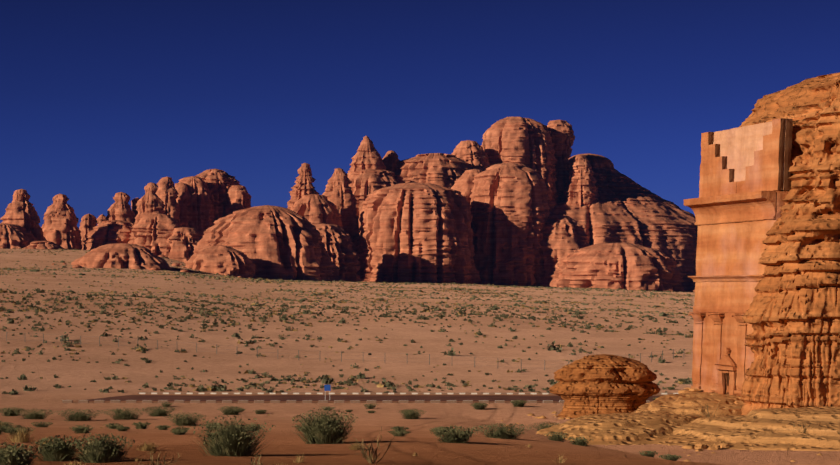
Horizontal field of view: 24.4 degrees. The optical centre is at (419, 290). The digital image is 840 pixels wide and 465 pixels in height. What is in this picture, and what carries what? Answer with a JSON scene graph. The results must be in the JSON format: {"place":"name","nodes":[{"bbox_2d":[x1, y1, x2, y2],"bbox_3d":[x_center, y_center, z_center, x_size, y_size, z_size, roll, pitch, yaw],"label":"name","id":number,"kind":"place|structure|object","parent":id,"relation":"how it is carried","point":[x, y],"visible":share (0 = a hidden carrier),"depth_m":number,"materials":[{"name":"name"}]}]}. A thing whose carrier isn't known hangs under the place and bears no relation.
{"place":"outdoors","nodes":[
{"label":"outdoors","id":0,"kind":"place"},
{"bbox_2d":[324,385,330,390],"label":"sign panel","id":1,"kind":"object","parent":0,"point":[327,387],"visible":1,"depth_m":185.54,"materials":[{"name":"blue metal"}]},
{"bbox_2d":[0,117,697,291],"bbox_3d":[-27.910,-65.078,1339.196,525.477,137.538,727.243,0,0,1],"label":"mountains","id":2,"kind":"structure","parent":0,"point":[516,201],"depth_m":1297.85,"materials":[{"name":"brown stone"}]},
{"bbox_2d":[73,394,668,402],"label":"road","id":3,"kind":"structure","parent":0,"point":[378,398],"depth_m":190.17,"materials":[{"name":"grey asphalt"}]},
{"bbox_2d":[0,249,839,464],"bbox_3d":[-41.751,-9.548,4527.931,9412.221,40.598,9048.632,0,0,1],"label":"ground","id":4,"kind":"structure","parent":0,"point":[284,446],"depth_m":255.29,"materials":[{"name":"brown sand"}]},
{"bbox_2d":[0,409,567,464],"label":"grass tufts","id":5,"kind":"object","parent":4,"relation":"on","point":[20,437],"visible":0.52,"depth_m":67.43,"materials":[{"name":"plant"}]},
{"bbox_2d":[6,332,673,370],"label":"fence posts","id":6,"kind":"object","parent":4,"relation":"on","point":[341,352],"visible":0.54,"depth_m":261.54,"materials":[{"name":"brown wood"}]},
{"bbox_2d":[7,332,692,368],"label":"fence wires","id":7,"kind":"object","parent":6,"relation":"attached to","point":[238,354],"visible":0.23,"depth_m":265.79,"materials":[{"name":"grey metal"}]},
{"bbox_2d":[0,378,685,464],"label":"bushes","id":8,"kind":"object","parent":4,"relation":"on","point":[237,439],"visible":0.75,"depth_m":72.13,"materials":[{"name":"green plant"}]},
{"bbox_2d":[0,248,694,394],"bbox_3d":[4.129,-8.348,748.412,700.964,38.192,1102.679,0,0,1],"label":"desert shrubs","id":9,"kind":"object","parent":4,"relation":"on","point":[325,379],"visible":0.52,"depth_m":363.12,"materials":[{"name":"green plant"}]},
{"bbox_2d":[13,246,694,292],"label":"boulders","id":10,"kind":"object","parent":4,"relation":"on","point":[226,274],"visible":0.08,"depth_m":1090.71,"materials":[{"name":"brown stone"}]},
{"bbox_2d":[1,420,707,462],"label":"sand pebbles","id":11,"kind":"object","parent":4,"relation":"on","point":[414,425],"visible":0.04,"depth_m":70.74,"materials":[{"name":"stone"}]},
{"bbox_2d":[62,393,672,402],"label":"kerb blocks","id":12,"kind":"structure","parent":4,"relation":"on","point":[242,401],"depth_m":181.33,"materials":[{"name":"grey concrete"}]},
{"bbox_2d":[104,392,677,402],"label":"kerb paint","id":13,"kind":"object","parent":12,"relation":"on","point":[380,393],"visible":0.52,"depth_m":195.98,"materials":[{"name":"white paint"}]},
{"bbox_2d":[136,396,820,464],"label":"dead bushes","id":14,"kind":"object","parent":4,"relation":"on","point":[376,455],"visible":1,"depth_m":50.97,"materials":[{"name":"plant"}]},
{"bbox_2d":[549,354,660,417],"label":"mushroom rock","id":15,"kind":"object","parent":4,"relation":"on","point":[599,384],"visible":0.88,"depth_m":160.99,"materials":[{"name":"stone"}]},
{"bbox_2d":[556,435,730,449],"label":"loose stones","id":16,"kind":"object","parent":4,"relation":"on","point":[709,446],"visible":0.54,"depth_m":129.58,"materials":[{"name":"beige stone"}]},
{"bbox_2d":[501,411,828,462],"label":"outcrop rubble","id":17,"kind":"object","parent":4,"relation":"on","point":[689,446],"visible":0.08,"depth_m":129.77,"materials":[{"name":"brown stone"}]},
{"bbox_2d":[536,392,839,450],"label":"rock ledge","id":18,"kind":"object","parent":4,"relation":"on","point":[660,420],"visible":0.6,"depth_m":136.16,"materials":[{"name":"beige stone"}]},
{"bbox_2d":[678,387,743,403],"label":"rocks","id":19,"kind":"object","parent":18,"relation":"on","point":[697,390],"depth_m":160.30,"materials":[{"name":"stone"}]},
{"bbox_2d":[739,72,839,414],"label":"rock outcrop","id":20,"kind":"object","parent":4,"relation":"on","point":[792,315],"visible":0.54,"depth_m":144.54,"materials":[{"name":"orange stone"}]},
{"bbox_2d":[684,118,788,395],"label":"carved tomb facade","id":21,"kind":"structure","parent":20,"relation":"on","point":[735,221],"depth_m":156.36,"materials":[{"name":"orange stone"}]},
{"bbox_2d":[713,118,792,190],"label":"qasr al farid attic recess","id":22,"kind":"object","parent":21,"relation":"attached to","point":[739,146],"visible":0.27,"depth_m":155.69,"materials":[{"name":"stone"}]},
{"bbox_2d":[0,0,839,227],"label":"sky","id":23,"kind":"structure","parent":0,"point":[100,99],"materials":[{"name":"blue"}]}
]}

